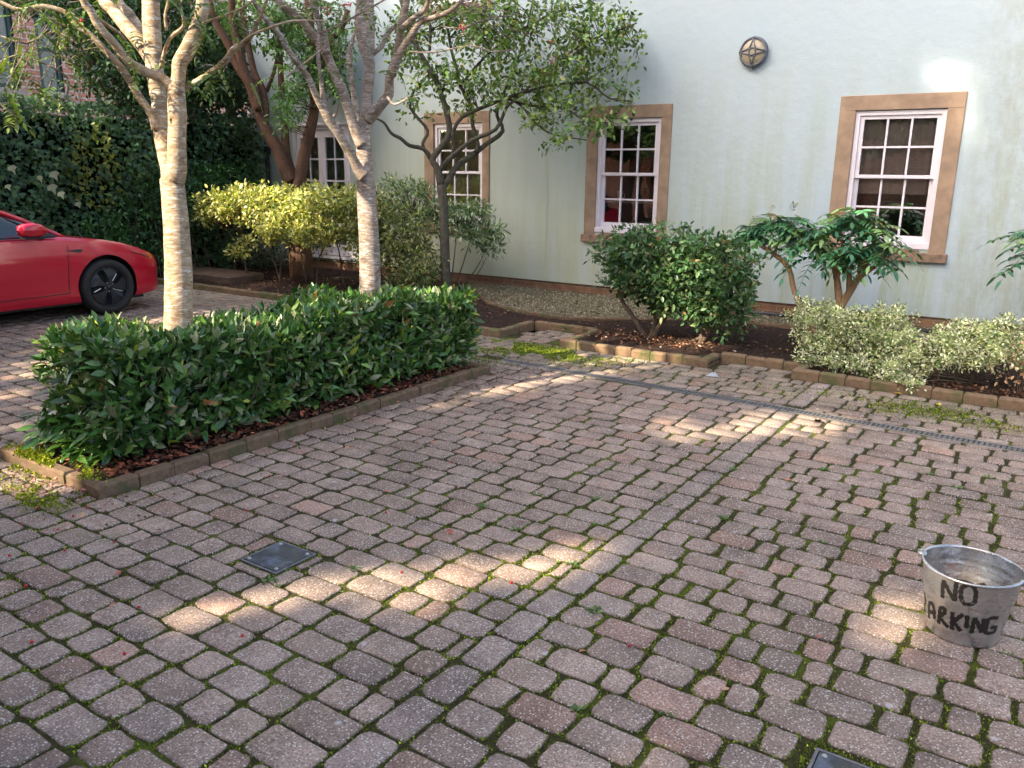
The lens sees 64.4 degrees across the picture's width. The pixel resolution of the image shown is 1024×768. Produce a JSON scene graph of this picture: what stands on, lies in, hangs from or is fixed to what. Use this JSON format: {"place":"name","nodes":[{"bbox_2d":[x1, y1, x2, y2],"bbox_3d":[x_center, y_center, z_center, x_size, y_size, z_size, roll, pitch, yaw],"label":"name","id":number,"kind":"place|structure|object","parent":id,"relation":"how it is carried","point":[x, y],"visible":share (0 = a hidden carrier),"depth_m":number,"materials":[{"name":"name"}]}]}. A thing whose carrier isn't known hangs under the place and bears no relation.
{"place":"outdoors","nodes":[
{"label":"outdoors","id":0,"kind":"place"},
{"bbox_2d":[0,284,1023,767],"bbox_3d":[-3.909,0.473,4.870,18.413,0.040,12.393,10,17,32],"label":"paving","id":1,"kind":"structure","parent":0,"point":[928,658],"depth_m":3.52,"materials":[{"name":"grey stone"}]},
{"bbox_2d":[0,438,114,519],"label":"corner moss","id":2,"kind":"object","parent":1,"relation":"on","point":[39,455],"visible":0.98,"depth_m":4.51,"materials":[{"name":"green plant"}]},
{"bbox_2d":[0,210,157,313],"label":"parked car","id":3,"kind":"object","parent":1,"relation":"on","point":[42,267],"visible":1,"depth_m":9.40,"materials":[{"name":"red paint"}]},
{"bbox_2d":[0,93,268,273],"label":"ivy hedge","id":4,"kind":"object","parent":1,"relation":"on","point":[50,173],"visible":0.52,"depth_m":12.46,"materials":[{"name":"green plant"}]},
{"bbox_2d":[0,360,490,499],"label":"curb edging","id":5,"kind":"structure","parent":1,"relation":"on","point":[127,482],"depth_m":5.00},
{"bbox_2d":[35,363,474,480],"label":"hedge litter","id":6,"kind":"object","parent":5,"relation":"in","point":[132,465],"visible":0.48,"depth_m":5.39,"materials":[{"name":"brown plant"}]},
{"bbox_2d":[0,0,325,439],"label":"rowan tree","id":7,"kind":"object","parent":6,"relation":"on","point":[166,115],"visible":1,"depth_m":5.12,"materials":[{"name":"beige plant"}]},
{"bbox_2d":[16,282,484,467],"bbox_3d":[-1.569,-0.246,6.046,1.119,0.899,3.722,10,17,32],"label":"hedge","id":8,"kind":"object","parent":6,"relation":"on","point":[233,367],"visible":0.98,"depth_m":5.24,"materials":[{"name":"green plant"}]},
{"bbox_2d":[232,0,578,381],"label":"rowan tree","id":9,"kind":"object","parent":6,"relation":"on","point":[360,160],"visible":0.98,"depth_m":6.49,"materials":[{"name":"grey plant"}]},
{"bbox_2d":[262,575,277,584],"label":"weed","id":10,"kind":"object","parent":1,"relation":"on","point":[269,578],"visible":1,"depth_m":3.50,"materials":[{"name":"green plant"}]},
{"bbox_2d":[240,541,316,574],"bbox_3d":[-1.068,0.800,3.722,0.240,0.038,0.240,10,17,32],"label":"access cover","id":11,"kind":"object","parent":1,"relation":"on","point":[277,558],"visible":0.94,"depth_m":3.70,"materials":[{"name":"metal"}]},
{"bbox_2d":[0,360,558,532],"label":"swept leaves","id":12,"kind":"object","parent":1,"relation":"on","point":[111,495],"visible":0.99,"depth_m":4.67,"materials":[{"name":"brown plant"}]},
{"bbox_2d":[350,565,361,571],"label":"weed","id":13,"kind":"object","parent":1,"relation":"on","point":[352,566],"visible":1,"depth_m":3.62,"materials":[{"name":"green plant"}]},
{"bbox_2d":[145,380,683,528],"bbox_3d":[-0.215,0.323,5.577,1.757,0.037,3.932,10,17,32],"label":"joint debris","id":14,"kind":"object","parent":1,"relation":"on","point":[409,441],"visible":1,"depth_m":5.21,"materials":[{"name":"brown plant"}]},
{"bbox_2d":[476,502,489,508],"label":"weed","id":15,"kind":"object","parent":1,"relation":"on","point":[481,504],"visible":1,"depth_m":4.32,"materials":[{"name":"green plant"}]},
{"bbox_2d":[0,395,1023,767],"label":"joint moss","id":16,"kind":"object","parent":1,"relation":"on","point":[528,641],"visible":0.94,"depth_m":3.13,"materials":[{"name":"green plant"}]},
{"bbox_2d":[509,526,520,531],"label":"weed","id":17,"kind":"object","parent":1,"relation":"on","point":[515,528],"visible":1,"depth_m":4.04,"materials":[{"name":"green plant"}]},
{"bbox_2d":[566,560,580,566],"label":"weed","id":18,"kind":"object","parent":1,"relation":"on","point":[575,562],"visible":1,"depth_m":3.68,"materials":[{"name":"green plant"}]},
{"bbox_2d":[569,703,586,716],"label":"weed","id":19,"kind":"object","parent":1,"relation":"on","point":[574,707],"visible":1,"depth_m":2.69,"materials":[{"name":"green plant"}]},
{"bbox_2d":[158,278,1023,411],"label":"bed kerb","id":20,"kind":"structure","parent":1,"relation":"on","point":[801,371],"depth_m":7.65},
{"bbox_2d":[585,604,601,613],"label":"weed","id":21,"kind":"object","parent":1,"relation":"on","point":[595,608],"visible":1,"depth_m":3.30,"materials":[{"name":"green plant"}]},
{"bbox_2d":[658,708,674,718],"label":"weed","id":22,"kind":"object","parent":1,"relation":"on","point":[661,712],"visible":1,"depth_m":2.66,"materials":[{"name":"green plant"}]},
{"bbox_2d":[706,372,717,376],"bbox_3d":[1.777,-0.088,7.203,0.112,0.035,0.056,7,16,23],"label":"litter scrap","id":23,"kind":"object","parent":1,"relation":"on","point":[713,374],"visible":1,"depth_m":7.19,"materials":[{"name":"white paper"}]},
{"bbox_2d":[717,515,728,520],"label":"weed","id":24,"kind":"object","parent":1,"relation":"on","point":[721,516],"visible":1,"depth_m":4.21,"materials":[{"name":"green plant"}]},
{"bbox_2d":[467,336,1023,440],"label":"moss patch","id":25,"kind":"object","parent":1,"relation":"on","point":[546,351],"visible":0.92,"depth_m":7.58,"materials":[{"name":"green plant"}]},
{"bbox_2d":[499,358,1023,452],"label":"drain channel","id":26,"kind":"object","parent":1,"relation":"in","point":[757,404],"visible":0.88,"depth_m":6.27,"materials":[{"name":"grey metal"}]},
{"bbox_2d":[807,747,870,767],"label":"access cover","id":27,"kind":"object","parent":1,"relation":"on","point":[825,759],"visible":1,"depth_m":2.45,"materials":[{"name":"metal"}]},
{"bbox_2d":[949,484,963,489],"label":"weed","id":28,"kind":"object","parent":1,"relation":"on","point":[958,487],"visible":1,"depth_m":4.67,"materials":[{"name":"green plant"}]},
{"bbox_2d":[917,544,1023,648],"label":"bucket","id":29,"kind":"object","parent":1,"relation":"on","point":[964,614],"visible":1,"depth_m":3.07,"materials":[{"name":"metal"}]},
{"bbox_2d":[957,579,986,585],"bbox_3d":[1.759,0.826,3.144,0.298,0.036,0.296,10,17,32],"label":"rubble","id":30,"kind":"object","parent":29,"relation":"in","point":[971,582],"visible":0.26,"depth_m":3.26,"materials":[{"name":"brown stone"}]},
{"bbox_2d":[157,263,1023,398],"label":"flower bed","id":31,"kind":"object","parent":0,"point":[768,339],"visible":0.28,"depth_m":8.90,"materials":[{"name":"brown soil"}]},
{"bbox_2d":[74,151,262,277],"bbox_3d":[-5.557,-2.808,13.469,1.589,2.038,3.660,10,17,32],"label":"laurel shrub","id":32,"kind":"object","parent":31,"relation":"on","point":[120,238],"visible":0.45,"depth_m":13.00,"materials":[{"name":"green plant"}]},
{"bbox_2d":[163,266,263,283],"bbox_3d":[-4.890,-1.778,13.282,1.700,0.140,0.700,10,17,32],"label":"stone step","id":33,"kind":"object","parent":31,"relation":"on","point":[221,275],"visible":0.69,"depth_m":12.92,"materials":[{"name":"grey stone"}]},
{"bbox_2d":[209,238,288,269],"bbox_3d":[-4.473,-2.308,14.496,1.998,0.632,0.853,4,15,14],"label":"ground shrub","id":34,"kind":"object","parent":31,"relation":"on","point":[259,255],"visible":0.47,"depth_m":14.43,"materials":[{"name":"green plant"}]},
{"bbox_2d":[191,0,379,280],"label":"dogwood tree","id":35,"kind":"object","parent":31,"relation":"on","point":[289,172],"visible":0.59,"depth_m":13.02,"materials":[{"name":"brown plant"}]},
{"bbox_2d":[189,178,389,288],"bbox_3d":[-3.439,-2.300,12.384,4.088,1.643,1.271,10,17,32],"label":"golden shrub","id":36,"kind":"object","parent":31,"relation":"on","point":[309,222],"visible":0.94,"depth_m":12.04,"materials":[{"name":"yellow plant"}]},
{"bbox_2d":[326,181,449,290],"bbox_3d":[-1.762,-2.006,11.367,2.104,1.618,1.103,10,17,32],"label":"olive shrub","id":37,"kind":"object","parent":31,"relation":"on","point":[412,273],"visible":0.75,"depth_m":11.11,"materials":[{"name":"green plant"}]},
{"bbox_2d":[375,172,510,288],"bbox_3d":[-1.044,-2.235,12.019,2.501,1.766,0.883,13,19,39],"label":"variegated shrub","id":38,"kind":"object","parent":31,"relation":"on","point":[484,235],"visible":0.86,"depth_m":11.69,"materials":[{"name":"green plant"}]},
{"bbox_2d":[376,0,647,286],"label":"camellia tree","id":39,"kind":"object","parent":31,"relation":"on","point":[611,36],"visible":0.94,"depth_m":10.60,"materials":[{"name":"green plant"}]},
{"bbox_2d":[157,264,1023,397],"bbox_3d":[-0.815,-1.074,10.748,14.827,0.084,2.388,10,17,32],"label":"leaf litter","id":40,"kind":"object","parent":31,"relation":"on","point":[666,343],"visible":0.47,"depth_m":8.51,"materials":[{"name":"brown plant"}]},
{"bbox_2d":[583,217,769,344],"bbox_3d":[1.692,-1.066,8.520,2.008,1.327,1.225,10,17,32],"label":"elaeagnus bush","id":41,"kind":"object","parent":31,"relation":"on","point":[684,274],"visible":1,"depth_m":8.21,"materials":[{"name":"green plant"}]},
{"bbox_2d":[463,285,1008,352],"bbox_3d":[3.813,-0.454,8.675,12.098,0.082,1.644,10,17,32],"label":"gravel edging","id":42,"kind":"object","parent":31,"relation":"on","point":[589,319],"visible":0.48,"depth_m":9.72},
{"bbox_2d":[470,283,1020,347],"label":"gravel","id":43,"kind":"structure","parent":31,"relation":"on","point":[480,285],"depth_m":10.89,"materials":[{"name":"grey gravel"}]},
{"bbox_2d":[750,311,1017,342],"bbox_3d":[4.462,-0.624,9.258,3.907,0.059,0.083,11,18,36],"label":"pipe","id":44,"kind":"object","parent":43,"relation":"on","point":[782,315],"visible":0.19,"depth_m":10.08,"materials":[{"name":"black"}]},
{"bbox_2d":[727,201,822,336],"bbox_3d":[3.030,-1.293,9.135,1.368,1.494,0.710,10,17,32],"label":"mahonia","id":45,"kind":"object","parent":31,"relation":"on","point":[767,226],"visible":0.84,"depth_m":9.00,"materials":[{"name":"green plant"}]},
{"bbox_2d":[756,207,924,335],"bbox_3d":[3.429,-1.175,8.744,1.800,1.442,1.052,10,17,32],"label":"mahonia","id":46,"kind":"object","parent":31,"relation":"on","point":[846,257],"visible":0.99,"depth_m":8.51,"materials":[{"name":"green plant"}]},
{"bbox_2d":[780,294,927,379],"bbox_3d":[3.114,-0.470,7.562,1.440,0.682,1.290,10,17,32],"label":"euonymus shrub","id":47,"kind":"object","parent":31,"relation":"on","point":[887,341],"visible":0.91,"depth_m":7.46,"materials":[{"name":"green plant"}]},
{"bbox_2d":[877,312,1023,393],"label":"euonymus shrub","id":48,"kind":"object","parent":31,"relation":"on","point":[963,340],"visible":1,"depth_m":6.82,"materials":[{"name":"green plant"}]},
{"bbox_2d":[979,229,1023,290],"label":"mahonia","id":49,"kind":"object","parent":31,"relation":"on","point":[1017,235],"visible":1,"depth_m":7.68,"materials":[{"name":"green plant"}]},
{"bbox_2d":[990,341,1023,393],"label":"dead sprig","id":50,"kind":"object","parent":31,"relation":"on","point":[1020,374],"visible":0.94,"depth_m":6.46,"materials":[{"name":"brown plant"}]},
{"bbox_2d":[617,191,624,200],"bbox_3d":[1.524,-2.644,11.426,0.111,0.130,0.084,27,30,60],"label":"mug","id":51,"kind":"object","parent":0,"point":[618,194],"visible":0.67,"depth_m":11.41,"materials":[{"name":"white ceramic"}]},
{"bbox_2d":[245,0,1023,335],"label":"house","id":52,"kind":"structure","parent":0,"point":[907,116],"depth_m":10.10,"materials":[{"name":"paint"}]},
{"bbox_2d":[423,111,489,233],"bbox_3d":[-0.837,-3.290,12.721,1.330,1.830,0.205,10,17,32],"label":"window","id":53,"kind":"structure","parent":52,"relation":"in","point":[473,177],"depth_m":12.70,"materials":[{"name":"stone"}]},
{"bbox_2d":[421,0,493,16],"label":"window","id":54,"kind":"structure","parent":52,"relation":"in","point":[450,1],"depth_m":12.03,"materials":[{"name":"stone"}]},
{"bbox_2d":[580,103,672,243],"bbox_3d":[1.637,-2.873,11.220,1.315,1.830,0.370,10,17,32],"label":"window","id":55,"kind":"structure","parent":52,"relation":"in","point":[595,177],"depth_m":11.12,"materials":[{"name":"stone"}]},
{"bbox_2d":[739,36,767,69],"bbox_3d":[2.912,-3.997,9.823,0.352,0.381,0.117,10,17,32],"label":"wall lamp","id":56,"kind":"object","parent":52,"relation":"attached to","point":[753,52],"visible":1,"depth_m":9.79,"materials":[{"name":"brown metal"}]},
{"bbox_2d":[822,91,967,262],"bbox_3d":[4.379,-2.363,9.353,1.355,1.835,0.205,10,17,32],"label":"window","id":57,"kind":"structure","parent":52,"relation":"in","point":[915,152],"depth_m":9.28,"materials":[{"name":"stone"}]},
{"label":"ground","id":58,"kind":"structure","parent":0,"visible":0},
{"bbox_2d":[0,0,249,125],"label":"brick house","id":59,"kind":"structure","parent":58,"relation":"on","point":[6,23],"depth_m":18.58,"materials":[{"name":"brick"}]},
{"bbox_2d":[0,0,26,94],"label":"window","id":60,"kind":"structure","parent":59,"relation":"in","point":[5,22],"depth_m":18.02,"materials":[{"name":"teal paint"}]},
{"bbox_2d":[33,13,70,98],"bbox_3d":[-10.667,-7.625,18.716,0.240,1.970,0.690,10,17,32],"label":"window","id":61,"kind":"structure","parent":59,"relation":"in","point":[44,82],"depth_m":18.80,"materials":[{"name":"teal paint"}]},
{"bbox_2d":[1,0,252,184],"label":"evergreen tree","id":62,"kind":"object","parent":58,"relation":"on","point":[102,75],"visible":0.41,"depth_m":13.35,"materials":[{"name":"green plant"}]}
]}

